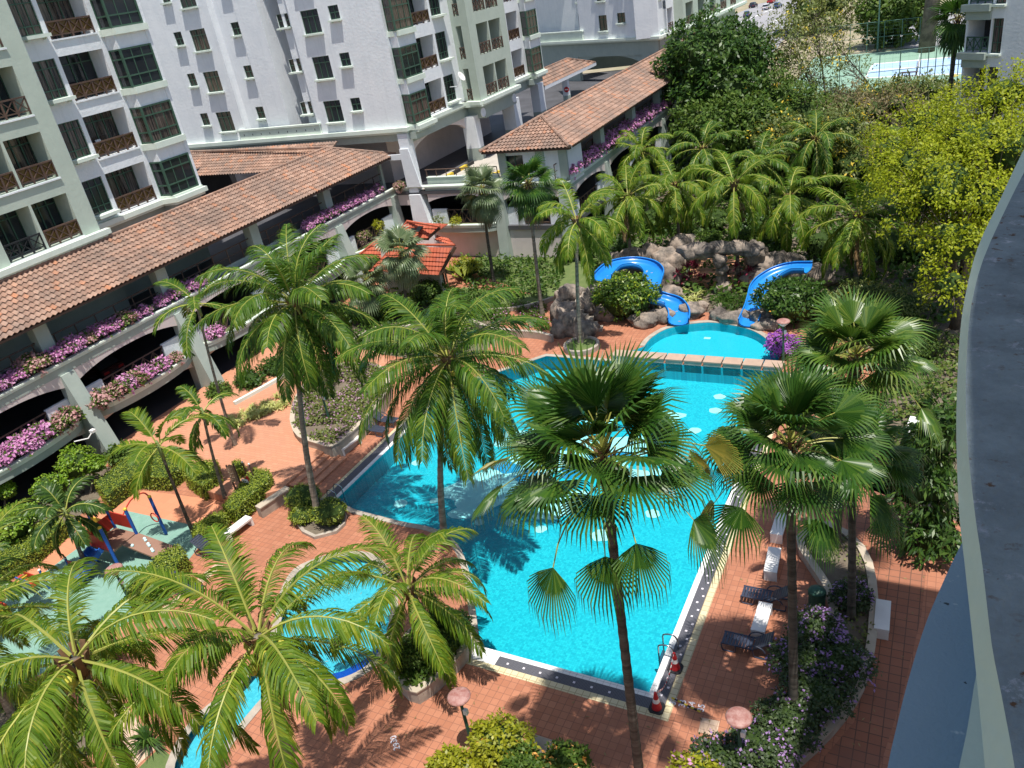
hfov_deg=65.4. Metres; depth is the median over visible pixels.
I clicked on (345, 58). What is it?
window
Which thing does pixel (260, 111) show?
window
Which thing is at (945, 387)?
undergrowth
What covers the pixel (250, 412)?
striped plants
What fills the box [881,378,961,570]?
mango tree
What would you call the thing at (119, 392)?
bougainvillea
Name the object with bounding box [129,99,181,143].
bay window
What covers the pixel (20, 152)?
sliding door
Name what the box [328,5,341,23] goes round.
window
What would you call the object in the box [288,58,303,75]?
window
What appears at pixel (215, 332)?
bougainvillea
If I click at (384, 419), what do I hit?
sun lounger
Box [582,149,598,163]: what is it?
bougainvillea
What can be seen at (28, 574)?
spring rider
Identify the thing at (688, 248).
rock cave
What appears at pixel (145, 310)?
bougainvillea
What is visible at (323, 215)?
bougainvillea
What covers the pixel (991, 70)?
window
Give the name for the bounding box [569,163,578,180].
bougainvillea
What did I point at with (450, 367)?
coconut palm
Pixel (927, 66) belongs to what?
court fence
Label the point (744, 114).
bushy tree
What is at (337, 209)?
bougainvillea
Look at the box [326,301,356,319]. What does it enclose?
garden shrub
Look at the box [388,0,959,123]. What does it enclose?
ground
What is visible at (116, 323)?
bougainvillea
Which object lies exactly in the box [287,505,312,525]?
clipped bush
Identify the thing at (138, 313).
bougainvillea
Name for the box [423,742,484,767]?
garden shrub
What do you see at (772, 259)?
rock mass
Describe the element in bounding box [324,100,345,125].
window
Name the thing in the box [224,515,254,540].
white bench
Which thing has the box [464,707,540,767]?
garden shrub
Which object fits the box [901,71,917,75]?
court bench
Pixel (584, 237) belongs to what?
coconut palm
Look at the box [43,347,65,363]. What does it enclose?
bougainvillea
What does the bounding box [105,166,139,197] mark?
sliding door
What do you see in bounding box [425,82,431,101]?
sliding door
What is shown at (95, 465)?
topiary ball
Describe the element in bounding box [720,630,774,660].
sun lounger
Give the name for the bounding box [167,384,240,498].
foxtail palm
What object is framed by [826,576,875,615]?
bougainvillea
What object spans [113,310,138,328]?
bougainvillea
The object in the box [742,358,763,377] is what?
weir block
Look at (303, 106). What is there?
window
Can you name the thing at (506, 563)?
pool basin
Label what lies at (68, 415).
bougainvillea
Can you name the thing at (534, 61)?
bay window
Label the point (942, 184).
yellow green tree
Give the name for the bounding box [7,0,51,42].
window
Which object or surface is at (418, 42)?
sliding door
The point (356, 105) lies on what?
window
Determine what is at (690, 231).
rock shrub
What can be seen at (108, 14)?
bay window
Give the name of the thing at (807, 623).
bougainvillea
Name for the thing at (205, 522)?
hedge
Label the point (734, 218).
coconut palm
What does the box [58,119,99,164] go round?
window
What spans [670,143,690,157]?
garden shrub
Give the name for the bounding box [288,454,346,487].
plaza steps
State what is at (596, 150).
bougainvillea
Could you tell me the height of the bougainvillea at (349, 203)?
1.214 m
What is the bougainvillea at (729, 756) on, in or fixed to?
in the curved bed at (824, 579)
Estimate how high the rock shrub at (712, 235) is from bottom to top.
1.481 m
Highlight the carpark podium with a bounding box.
[0,36,702,509]
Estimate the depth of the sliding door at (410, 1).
69.14 m
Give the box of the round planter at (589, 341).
[563,336,599,355]
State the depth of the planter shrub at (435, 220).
69.32 m
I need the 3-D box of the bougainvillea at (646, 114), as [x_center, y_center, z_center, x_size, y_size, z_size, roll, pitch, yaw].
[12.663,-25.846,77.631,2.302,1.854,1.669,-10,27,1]
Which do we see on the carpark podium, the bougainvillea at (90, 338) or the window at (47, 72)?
the bougainvillea at (90, 338)
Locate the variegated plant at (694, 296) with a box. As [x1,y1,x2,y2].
[682,286,703,301]
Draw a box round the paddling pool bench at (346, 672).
[298,647,380,685]
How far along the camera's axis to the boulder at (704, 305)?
52.32 m
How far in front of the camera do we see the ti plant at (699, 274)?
56.13 m
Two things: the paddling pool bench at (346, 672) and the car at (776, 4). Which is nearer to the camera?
the paddling pool bench at (346, 672)
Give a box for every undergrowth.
[0,687,103,767]
[318,283,500,359]
[460,252,569,301]
[581,124,994,343]
[804,77,959,128]
[830,323,959,483]
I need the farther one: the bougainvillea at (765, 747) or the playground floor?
the playground floor
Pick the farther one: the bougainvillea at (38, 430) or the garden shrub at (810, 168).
the garden shrub at (810, 168)
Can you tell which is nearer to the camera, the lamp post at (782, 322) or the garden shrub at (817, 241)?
the lamp post at (782, 322)
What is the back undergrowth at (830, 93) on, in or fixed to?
on the ground at (859, 44)
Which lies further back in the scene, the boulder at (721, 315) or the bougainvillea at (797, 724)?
the boulder at (721, 315)
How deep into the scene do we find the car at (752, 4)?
231.23 m
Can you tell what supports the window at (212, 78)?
in the apartment tower at (354, 74)
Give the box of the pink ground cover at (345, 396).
[291,361,386,444]
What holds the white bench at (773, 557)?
on the pool deck
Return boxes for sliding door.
[0,75,17,119]
[0,210,30,256]
[3,135,39,178]
[31,197,63,230]
[36,0,81,39]
[58,51,103,99]
[83,110,119,150]
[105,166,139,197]
[408,0,415,24]
[416,38,422,58]
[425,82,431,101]
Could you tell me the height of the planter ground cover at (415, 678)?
0.724 m
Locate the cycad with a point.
(145, 738)
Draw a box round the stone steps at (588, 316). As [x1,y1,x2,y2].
[575,284,602,331]
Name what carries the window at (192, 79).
in the apartment tower at (354, 74)
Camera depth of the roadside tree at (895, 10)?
130.90 m
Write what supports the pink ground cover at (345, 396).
on the stone planter at (335, 447)
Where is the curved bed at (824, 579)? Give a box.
[780,521,877,767]
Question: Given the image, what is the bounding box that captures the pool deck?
[1,257,961,767]
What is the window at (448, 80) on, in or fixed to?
in the apartment tower at (354, 74)
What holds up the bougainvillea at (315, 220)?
on the carpark podium
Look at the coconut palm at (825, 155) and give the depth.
65.21 m
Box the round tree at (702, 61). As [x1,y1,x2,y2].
[649,0,786,160]
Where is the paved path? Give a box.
[108,456,925,767]
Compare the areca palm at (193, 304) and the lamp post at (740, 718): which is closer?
the lamp post at (740, 718)
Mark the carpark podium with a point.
(226, 218)
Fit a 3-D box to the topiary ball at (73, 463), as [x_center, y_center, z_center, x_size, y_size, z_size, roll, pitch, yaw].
[-23.817,4.652,44.038,2.149,2.906,2.342,5,31,28]
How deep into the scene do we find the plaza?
46.32 m
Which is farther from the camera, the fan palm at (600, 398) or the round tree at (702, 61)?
the round tree at (702, 61)
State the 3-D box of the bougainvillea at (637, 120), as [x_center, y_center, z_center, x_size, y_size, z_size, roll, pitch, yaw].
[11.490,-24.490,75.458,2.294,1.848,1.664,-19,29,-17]
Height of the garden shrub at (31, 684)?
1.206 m
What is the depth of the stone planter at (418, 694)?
27.97 m
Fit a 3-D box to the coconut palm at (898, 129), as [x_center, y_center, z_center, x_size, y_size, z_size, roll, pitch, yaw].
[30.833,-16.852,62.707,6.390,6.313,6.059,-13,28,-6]
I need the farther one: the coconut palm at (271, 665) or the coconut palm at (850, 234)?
the coconut palm at (850, 234)
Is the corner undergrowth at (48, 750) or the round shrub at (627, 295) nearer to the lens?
the corner undergrowth at (48, 750)
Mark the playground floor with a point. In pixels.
(104, 596)
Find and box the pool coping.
[320,372,790,720]
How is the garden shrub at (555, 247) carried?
on the garden soil at (156, 760)
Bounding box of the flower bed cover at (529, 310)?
[463,296,550,329]
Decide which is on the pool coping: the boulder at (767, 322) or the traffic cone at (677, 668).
the traffic cone at (677, 668)
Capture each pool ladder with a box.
[326,484,346,504]
[657,633,678,666]
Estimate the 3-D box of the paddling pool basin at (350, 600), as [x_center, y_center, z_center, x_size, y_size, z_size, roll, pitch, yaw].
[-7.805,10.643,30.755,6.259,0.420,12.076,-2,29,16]
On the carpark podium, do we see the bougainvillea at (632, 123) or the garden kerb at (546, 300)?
the bougainvillea at (632, 123)
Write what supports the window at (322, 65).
in the apartment tower at (354, 74)
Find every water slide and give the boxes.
[594,256,689,325]
[738,261,812,326]
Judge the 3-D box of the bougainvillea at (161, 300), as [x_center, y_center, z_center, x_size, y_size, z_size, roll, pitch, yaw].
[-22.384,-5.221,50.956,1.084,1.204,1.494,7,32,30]
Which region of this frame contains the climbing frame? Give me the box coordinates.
[69,492,175,584]
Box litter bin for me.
[808,585,825,614]
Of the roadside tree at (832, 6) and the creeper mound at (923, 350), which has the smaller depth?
the creeper mound at (923, 350)
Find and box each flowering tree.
[745,96,880,195]
[757,0,851,120]
[797,8,891,125]
[819,77,929,136]
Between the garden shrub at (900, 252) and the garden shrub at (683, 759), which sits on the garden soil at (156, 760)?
the garden shrub at (900, 252)
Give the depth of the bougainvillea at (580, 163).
64.19 m
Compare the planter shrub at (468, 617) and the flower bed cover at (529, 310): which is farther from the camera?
the flower bed cover at (529, 310)
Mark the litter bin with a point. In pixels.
(817, 594)
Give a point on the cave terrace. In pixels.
(706, 270)
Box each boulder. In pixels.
[627,312,658,329]
[647,307,675,323]
[661,261,686,297]
[678,301,705,319]
[698,300,709,311]
[708,303,749,324]
[749,307,785,330]
[809,262,847,286]
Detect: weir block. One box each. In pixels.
[612,350,629,361]
[629,351,648,367]
[646,352,666,369]
[665,353,685,371]
[683,354,704,373]
[703,356,723,374]
[722,357,743,376]
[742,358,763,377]
[763,360,784,377]
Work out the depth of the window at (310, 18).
66.69 m
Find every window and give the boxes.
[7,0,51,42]
[32,58,75,105]
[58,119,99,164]
[81,176,120,220]
[89,0,143,29]
[108,43,162,88]
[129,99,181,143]
[149,152,198,195]
[160,0,171,5]
[174,31,185,48]
[179,0,197,11]
[187,73,198,89]
[190,28,211,54]
[200,113,211,128]
[203,71,223,95]
[216,111,236,134]
[231,22,241,38]
[243,65,253,80]
[256,106,265,121]
[276,13,291,30]
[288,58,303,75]
[300,8,323,37]
[300,101,314,117]
[312,55,334,82]
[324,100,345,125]
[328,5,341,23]
[339,52,352,69]
[350,98,362,113]
[381,0,412,30]
[391,43,422,78]
[401,88,430,123]
[428,0,446,19]
[435,31,454,63]
[443,74,461,105]
[506,155,523,171]
[520,8,538,35]
[525,45,542,72]
[597,15,607,33]
[615,13,625,25]
[986,18,1003,57]
[987,67,997,86]
[991,0,1006,7]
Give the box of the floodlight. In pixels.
[876,0,880,51]
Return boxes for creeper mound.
[812,289,852,320]
[835,276,902,302]
[870,285,932,322]
[902,322,943,357]
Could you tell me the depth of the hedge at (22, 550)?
39.19 m
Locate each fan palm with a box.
[341,258,393,324]
[371,223,432,315]
[455,163,505,285]
[471,338,744,767]
[498,154,558,316]
[694,355,899,703]
[771,395,930,620]
[782,284,943,548]
[926,0,968,120]
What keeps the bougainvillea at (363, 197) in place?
on the carpark podium
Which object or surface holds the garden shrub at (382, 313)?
on the garden soil at (156, 760)
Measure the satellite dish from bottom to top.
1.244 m
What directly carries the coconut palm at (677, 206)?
on the garden soil at (156, 760)
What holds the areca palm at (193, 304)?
on the plaza
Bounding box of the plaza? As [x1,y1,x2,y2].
[120,342,394,502]
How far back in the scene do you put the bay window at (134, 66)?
52.70 m
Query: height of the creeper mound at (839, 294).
2.162 m
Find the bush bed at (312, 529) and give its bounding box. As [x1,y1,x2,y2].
[296,499,346,539]
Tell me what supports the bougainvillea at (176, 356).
on the carpark podium
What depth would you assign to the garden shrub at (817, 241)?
56.04 m
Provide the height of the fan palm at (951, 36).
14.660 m
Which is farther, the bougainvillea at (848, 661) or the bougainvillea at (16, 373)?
the bougainvillea at (16, 373)
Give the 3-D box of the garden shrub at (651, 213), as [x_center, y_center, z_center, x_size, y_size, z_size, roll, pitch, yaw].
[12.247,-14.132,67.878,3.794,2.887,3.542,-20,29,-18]
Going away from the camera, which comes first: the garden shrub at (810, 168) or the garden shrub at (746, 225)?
the garden shrub at (746, 225)
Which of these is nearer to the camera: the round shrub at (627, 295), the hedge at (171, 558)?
the hedge at (171, 558)
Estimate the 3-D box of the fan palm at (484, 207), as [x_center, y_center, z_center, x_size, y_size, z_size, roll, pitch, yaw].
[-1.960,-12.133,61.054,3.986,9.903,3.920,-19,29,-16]
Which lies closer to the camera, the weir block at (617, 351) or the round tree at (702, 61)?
the weir block at (617, 351)
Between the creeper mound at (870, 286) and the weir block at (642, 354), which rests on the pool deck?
the weir block at (642, 354)
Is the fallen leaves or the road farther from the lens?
the road
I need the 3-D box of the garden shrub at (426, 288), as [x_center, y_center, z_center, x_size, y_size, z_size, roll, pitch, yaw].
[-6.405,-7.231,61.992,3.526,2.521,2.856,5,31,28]
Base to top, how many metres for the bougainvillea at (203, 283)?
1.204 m
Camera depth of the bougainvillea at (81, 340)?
45.78 m
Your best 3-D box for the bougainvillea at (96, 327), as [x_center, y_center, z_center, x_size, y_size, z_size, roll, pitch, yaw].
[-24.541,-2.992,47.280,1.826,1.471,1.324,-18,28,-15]
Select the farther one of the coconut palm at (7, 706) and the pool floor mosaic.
the pool floor mosaic
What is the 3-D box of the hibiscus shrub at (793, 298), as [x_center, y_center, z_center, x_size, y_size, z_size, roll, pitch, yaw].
[16.849,-5.101,48.705,4.023,3.598,4.258,-22,30,-22]
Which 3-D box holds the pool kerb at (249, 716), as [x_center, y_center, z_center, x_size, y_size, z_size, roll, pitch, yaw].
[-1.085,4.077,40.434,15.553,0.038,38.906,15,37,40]
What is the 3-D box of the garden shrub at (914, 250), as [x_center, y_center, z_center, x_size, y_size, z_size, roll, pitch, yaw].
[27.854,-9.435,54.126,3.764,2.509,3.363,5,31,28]
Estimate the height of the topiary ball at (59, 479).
2.478 m
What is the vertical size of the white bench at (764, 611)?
0.460 m
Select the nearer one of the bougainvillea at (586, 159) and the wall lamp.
the wall lamp
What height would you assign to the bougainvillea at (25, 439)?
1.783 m
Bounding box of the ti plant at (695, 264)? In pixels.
[690,259,698,268]
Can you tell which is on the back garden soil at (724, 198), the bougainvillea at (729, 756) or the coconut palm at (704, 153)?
the coconut palm at (704, 153)
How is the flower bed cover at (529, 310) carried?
on the garden soil at (156, 760)
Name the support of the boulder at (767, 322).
on the pool deck
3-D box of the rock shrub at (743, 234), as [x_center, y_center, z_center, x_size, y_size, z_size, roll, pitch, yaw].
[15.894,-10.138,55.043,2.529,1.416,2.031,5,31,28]
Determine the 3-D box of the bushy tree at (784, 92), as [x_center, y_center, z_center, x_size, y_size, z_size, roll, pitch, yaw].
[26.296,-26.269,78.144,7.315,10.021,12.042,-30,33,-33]
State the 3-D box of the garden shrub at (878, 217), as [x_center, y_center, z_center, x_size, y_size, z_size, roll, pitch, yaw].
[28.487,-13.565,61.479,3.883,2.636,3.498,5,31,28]
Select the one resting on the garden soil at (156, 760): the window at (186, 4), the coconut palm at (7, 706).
the coconut palm at (7, 706)
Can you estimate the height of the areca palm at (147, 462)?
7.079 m
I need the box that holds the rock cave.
[666,233,768,292]
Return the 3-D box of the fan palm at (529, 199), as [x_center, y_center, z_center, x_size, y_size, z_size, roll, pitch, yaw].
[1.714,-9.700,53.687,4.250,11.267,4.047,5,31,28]
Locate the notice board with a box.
[225,464,240,488]
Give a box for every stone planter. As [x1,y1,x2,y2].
[290,363,392,456]
[393,613,472,703]
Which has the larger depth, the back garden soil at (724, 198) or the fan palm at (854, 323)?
the back garden soil at (724, 198)
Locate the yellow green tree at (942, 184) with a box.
[846,53,1023,329]
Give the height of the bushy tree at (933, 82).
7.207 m
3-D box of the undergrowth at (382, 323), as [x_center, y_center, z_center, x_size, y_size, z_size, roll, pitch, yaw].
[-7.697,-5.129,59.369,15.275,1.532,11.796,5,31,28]
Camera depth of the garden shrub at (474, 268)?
64.84 m
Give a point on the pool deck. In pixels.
(741, 677)
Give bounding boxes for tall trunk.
[918,0,939,52]
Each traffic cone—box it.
[648,692,665,714]
[667,652,683,674]
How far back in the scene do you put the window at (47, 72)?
48.88 m
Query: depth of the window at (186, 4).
71.38 m
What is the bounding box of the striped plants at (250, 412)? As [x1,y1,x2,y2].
[223,392,290,428]
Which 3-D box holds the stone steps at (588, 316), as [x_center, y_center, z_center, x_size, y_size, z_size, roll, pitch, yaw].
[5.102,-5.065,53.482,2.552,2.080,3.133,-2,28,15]
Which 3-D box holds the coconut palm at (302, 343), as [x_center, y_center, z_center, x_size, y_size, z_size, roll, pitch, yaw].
[-8.584,0.053,35.535,8.543,13.572,7.988,5,31,28]
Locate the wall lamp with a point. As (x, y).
(92, 430)
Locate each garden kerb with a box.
[233,376,281,404]
[392,324,429,335]
[469,319,553,342]
[489,296,553,311]
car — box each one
[82,355,124,380]
[749,2,757,7]
[762,3,770,9]
[773,2,781,8]
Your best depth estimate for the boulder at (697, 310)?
51.68 m
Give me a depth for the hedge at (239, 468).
42.39 m
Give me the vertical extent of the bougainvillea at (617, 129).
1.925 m
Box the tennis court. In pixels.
[792,46,963,93]
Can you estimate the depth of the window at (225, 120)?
76.13 m
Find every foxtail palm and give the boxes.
[0,540,28,631]
[11,475,113,572]
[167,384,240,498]
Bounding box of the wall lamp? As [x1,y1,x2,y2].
[74,428,95,441]
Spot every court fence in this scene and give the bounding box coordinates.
[790,46,961,92]
[817,13,955,55]
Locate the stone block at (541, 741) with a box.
[533,735,556,755]
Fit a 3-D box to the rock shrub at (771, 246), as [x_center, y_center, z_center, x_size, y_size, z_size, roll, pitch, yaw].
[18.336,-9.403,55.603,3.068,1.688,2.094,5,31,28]
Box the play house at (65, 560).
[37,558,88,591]
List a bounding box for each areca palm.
[104,407,215,538]
[152,264,246,445]
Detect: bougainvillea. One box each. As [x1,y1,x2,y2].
[0,374,15,390]
[0,436,31,460]
[0,449,17,470]
[5,429,43,454]
[6,364,29,385]
[10,350,48,377]
[22,420,56,444]
[34,352,53,371]
[42,420,66,439]
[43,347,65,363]
[50,405,86,434]
[53,336,77,357]
[64,332,86,352]
[82,330,98,346]
[86,322,112,340]
[88,385,115,410]
[101,320,115,337]
[105,315,124,333]
[105,379,132,400]
[112,372,139,394]
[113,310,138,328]
[126,369,149,387]
[127,309,143,321]
[133,363,159,383]
[136,303,153,317]
[151,354,173,373]
[152,293,173,307]
[164,287,182,303]
[166,350,184,365]
[179,278,199,291]
[194,274,207,286]
[204,323,226,339]
[300,219,314,232]
[306,214,323,227]
[315,211,327,223]
[321,207,335,220]
[331,205,341,216]
[335,202,348,213]
[342,199,353,211]
[347,196,361,207]
[357,193,368,202]
[363,189,375,199]
[370,183,384,195]
[393,180,406,193]
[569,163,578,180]
[577,160,583,172]
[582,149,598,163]
[582,152,591,166]
[588,145,602,160]
[591,142,610,154]
[604,134,617,150]
[605,129,621,147]
[608,126,626,136]
[618,123,632,136]
[621,118,638,133]
[625,116,643,129]
[636,108,653,123]
[636,114,645,127]
[641,106,654,121]
[649,106,659,115]
[650,103,661,115]
[652,99,668,109]
[688,729,758,767]
[719,714,806,767]
[749,687,827,753]
[763,328,801,359]
[764,631,843,684]
[771,657,858,727]
[781,603,853,649]
[800,629,882,692]
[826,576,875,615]
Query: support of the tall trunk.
on the ground at (859, 44)
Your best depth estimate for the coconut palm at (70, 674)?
17.94 m
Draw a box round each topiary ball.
[0,480,17,509]
[0,502,33,544]
[16,501,40,526]
[28,472,72,513]
[52,442,95,493]
[86,453,106,493]
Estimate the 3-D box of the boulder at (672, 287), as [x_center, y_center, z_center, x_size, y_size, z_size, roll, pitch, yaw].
[11.058,-7.051,55.531,1.971,2.361,3.642,-6,28,8]
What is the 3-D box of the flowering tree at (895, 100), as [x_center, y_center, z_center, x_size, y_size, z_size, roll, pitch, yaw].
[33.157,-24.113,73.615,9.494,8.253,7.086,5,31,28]
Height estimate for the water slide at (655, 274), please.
2.792 m
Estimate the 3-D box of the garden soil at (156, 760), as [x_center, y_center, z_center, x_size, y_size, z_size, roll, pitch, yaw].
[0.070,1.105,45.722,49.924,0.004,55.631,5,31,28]
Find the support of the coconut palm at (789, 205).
on the garden soil at (156, 760)
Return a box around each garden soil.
[0,238,970,767]
[614,122,998,237]
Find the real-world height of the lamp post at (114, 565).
2.780 m
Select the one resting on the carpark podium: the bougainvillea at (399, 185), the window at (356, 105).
the bougainvillea at (399, 185)
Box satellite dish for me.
[452,72,464,86]
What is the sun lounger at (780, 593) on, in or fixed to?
on the pool deck
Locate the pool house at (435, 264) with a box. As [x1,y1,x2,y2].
[359,220,456,299]
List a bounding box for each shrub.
[0,726,39,759]
[16,673,49,714]
[22,745,50,765]
[90,652,120,661]
[101,438,136,465]
[203,379,232,398]
[232,365,266,390]
[255,353,282,378]
[320,283,337,304]
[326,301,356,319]
[356,230,371,244]
[368,299,401,321]
[371,220,385,234]
[396,635,426,674]
[409,278,450,303]
[418,607,446,633]
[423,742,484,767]
[428,628,459,663]
[431,215,444,223]
[438,608,472,637]
[449,214,461,227]
[450,254,484,277]
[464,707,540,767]
[497,739,546,767]
[540,736,594,767]
[553,239,592,258]
[589,269,662,322]
[595,235,635,254]
[636,202,675,231]
[665,748,724,767]
[666,222,699,236]
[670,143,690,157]
[692,204,728,232]
[693,227,723,242]
[719,168,757,198]
[724,227,756,241]
[740,207,781,230]
[747,227,785,242]
[748,273,828,328]
[758,237,797,251]
[762,160,797,181]
[792,165,826,185]
[796,223,843,261]
[834,164,871,191]
[854,193,892,223]
[871,228,915,260]
[906,228,932,260]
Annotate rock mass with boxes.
[549,283,599,338]
[580,284,614,321]
[600,242,686,273]
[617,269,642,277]
[738,250,809,287]
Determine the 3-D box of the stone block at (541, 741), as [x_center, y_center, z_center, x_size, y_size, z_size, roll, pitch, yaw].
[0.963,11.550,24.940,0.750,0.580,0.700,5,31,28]
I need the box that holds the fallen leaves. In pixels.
[219,513,935,767]
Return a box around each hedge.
[0,514,69,579]
[91,443,185,511]
[126,543,192,621]
[181,459,223,500]
[191,509,232,546]
[221,467,273,522]
[231,458,248,478]
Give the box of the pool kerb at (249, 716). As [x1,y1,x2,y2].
[165,320,768,767]
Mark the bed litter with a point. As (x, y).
(863, 628)
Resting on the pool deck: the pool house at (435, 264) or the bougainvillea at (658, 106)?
the pool house at (435, 264)
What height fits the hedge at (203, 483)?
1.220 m
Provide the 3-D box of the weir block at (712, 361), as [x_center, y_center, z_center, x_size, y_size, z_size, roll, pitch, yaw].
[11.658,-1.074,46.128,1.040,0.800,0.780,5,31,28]
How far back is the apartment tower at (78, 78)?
50.52 m
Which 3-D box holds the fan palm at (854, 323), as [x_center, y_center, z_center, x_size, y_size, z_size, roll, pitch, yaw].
[12.317,1.868,28.452,5.286,10.907,5.123,-3,28,14]
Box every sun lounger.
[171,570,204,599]
[189,534,228,560]
[365,421,388,436]
[373,411,399,427]
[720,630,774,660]
[740,585,787,611]
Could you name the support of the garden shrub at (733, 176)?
on the back garden soil at (724, 198)
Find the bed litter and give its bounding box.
[806,532,874,730]
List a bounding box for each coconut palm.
[0,497,97,723]
[0,557,229,767]
[99,523,402,767]
[190,223,393,523]
[306,514,492,692]
[333,286,553,545]
[530,178,628,342]
[587,159,679,249]
[610,127,680,210]
[638,159,713,237]
[665,120,748,210]
[681,151,787,276]
[717,131,799,199]
[740,166,848,252]
[769,110,859,203]
[792,173,912,283]
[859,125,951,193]
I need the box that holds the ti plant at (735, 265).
[729,260,755,286]
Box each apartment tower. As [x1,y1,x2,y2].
[0,0,210,373]
[139,0,547,192]
[535,0,746,80]
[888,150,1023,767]
[952,0,1023,175]
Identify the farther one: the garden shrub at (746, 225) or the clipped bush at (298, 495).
the garden shrub at (746, 225)
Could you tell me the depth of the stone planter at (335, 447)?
45.02 m
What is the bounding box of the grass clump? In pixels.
[709,290,747,311]
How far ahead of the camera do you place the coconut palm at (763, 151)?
63.62 m
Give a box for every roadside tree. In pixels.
[779,0,862,35]
[852,0,940,48]
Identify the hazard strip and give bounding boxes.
[671,697,700,711]
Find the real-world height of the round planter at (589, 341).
0.320 m
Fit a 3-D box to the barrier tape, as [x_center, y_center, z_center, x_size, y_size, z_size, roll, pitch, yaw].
[5.101,9.777,26.508,0.012,0.552,1.813,7,32,30]
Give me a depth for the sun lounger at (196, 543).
37.40 m
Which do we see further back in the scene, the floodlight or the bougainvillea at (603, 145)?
the floodlight
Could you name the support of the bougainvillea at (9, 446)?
on the carpark podium
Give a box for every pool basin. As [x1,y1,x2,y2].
[175,556,389,767]
[338,356,775,691]
[632,323,778,363]
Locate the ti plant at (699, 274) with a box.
[692,270,706,278]
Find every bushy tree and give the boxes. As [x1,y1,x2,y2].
[665,85,796,163]
[744,62,837,127]
[847,66,959,121]
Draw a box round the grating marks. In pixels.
[507,450,756,695]
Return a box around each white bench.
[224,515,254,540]
[341,436,361,455]
[751,601,772,639]
[764,546,780,581]
[770,512,785,543]
[874,599,890,639]
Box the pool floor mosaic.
[394,394,725,540]
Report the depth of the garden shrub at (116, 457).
45.95 m
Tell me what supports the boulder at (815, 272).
on the garden soil at (156, 760)
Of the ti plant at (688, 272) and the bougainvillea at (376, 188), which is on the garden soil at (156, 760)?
the ti plant at (688, 272)
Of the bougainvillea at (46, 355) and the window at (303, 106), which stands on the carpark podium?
the bougainvillea at (46, 355)
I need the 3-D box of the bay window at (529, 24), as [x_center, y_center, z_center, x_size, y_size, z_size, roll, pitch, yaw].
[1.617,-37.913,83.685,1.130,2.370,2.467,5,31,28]
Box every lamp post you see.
[104,563,136,618]
[314,385,330,422]
[447,686,475,755]
[725,706,752,758]
[776,318,789,365]
[908,416,918,435]
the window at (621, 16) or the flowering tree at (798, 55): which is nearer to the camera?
the flowering tree at (798, 55)
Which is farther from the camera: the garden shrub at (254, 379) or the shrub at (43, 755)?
the garden shrub at (254, 379)
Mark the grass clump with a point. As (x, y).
(726, 299)
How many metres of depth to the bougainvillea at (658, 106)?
80.50 m
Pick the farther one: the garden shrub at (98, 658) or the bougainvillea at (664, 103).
the bougainvillea at (664, 103)
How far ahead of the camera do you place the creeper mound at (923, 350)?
42.19 m
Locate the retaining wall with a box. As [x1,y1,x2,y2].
[255,486,290,517]
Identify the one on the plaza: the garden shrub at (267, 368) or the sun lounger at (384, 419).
the garden shrub at (267, 368)
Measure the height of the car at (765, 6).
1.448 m
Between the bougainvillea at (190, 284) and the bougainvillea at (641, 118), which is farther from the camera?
the bougainvillea at (641, 118)
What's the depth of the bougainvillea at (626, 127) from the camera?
72.95 m
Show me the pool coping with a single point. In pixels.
(495, 661)
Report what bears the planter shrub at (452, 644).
in the stone planter at (418, 694)
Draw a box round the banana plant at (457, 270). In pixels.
[446,259,475,276]
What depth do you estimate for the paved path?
26.53 m
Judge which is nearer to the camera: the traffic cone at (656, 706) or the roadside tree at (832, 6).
the traffic cone at (656, 706)
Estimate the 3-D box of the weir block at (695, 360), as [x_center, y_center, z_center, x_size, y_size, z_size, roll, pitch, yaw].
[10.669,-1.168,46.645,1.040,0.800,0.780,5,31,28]
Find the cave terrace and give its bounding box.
[690,255,746,287]
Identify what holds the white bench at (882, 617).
on the paved path
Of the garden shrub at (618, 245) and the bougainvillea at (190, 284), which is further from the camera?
the garden shrub at (618, 245)
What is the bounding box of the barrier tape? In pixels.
[657,654,673,692]
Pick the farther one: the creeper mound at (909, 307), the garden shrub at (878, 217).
the garden shrub at (878, 217)
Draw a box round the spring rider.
[15,572,39,589]
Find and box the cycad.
[123,715,176,760]
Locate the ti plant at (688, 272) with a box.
[672,261,694,289]
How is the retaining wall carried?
on the pool deck
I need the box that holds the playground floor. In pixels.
[0,490,224,687]
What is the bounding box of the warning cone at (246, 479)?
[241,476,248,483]
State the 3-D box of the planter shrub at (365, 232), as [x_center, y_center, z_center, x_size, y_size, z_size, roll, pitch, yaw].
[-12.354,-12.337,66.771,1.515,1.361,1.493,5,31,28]
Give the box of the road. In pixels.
[736,0,964,53]
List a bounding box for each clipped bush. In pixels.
[283,482,323,509]
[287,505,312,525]
[309,495,347,526]
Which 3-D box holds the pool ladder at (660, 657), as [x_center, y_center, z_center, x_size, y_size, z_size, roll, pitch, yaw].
[5.515,9.549,28.083,0.620,1.554,0.579,5,31,28]
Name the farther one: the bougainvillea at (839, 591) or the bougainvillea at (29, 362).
the bougainvillea at (29, 362)
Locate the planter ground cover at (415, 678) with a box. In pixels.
[396,609,463,686]
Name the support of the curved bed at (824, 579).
on the pool deck

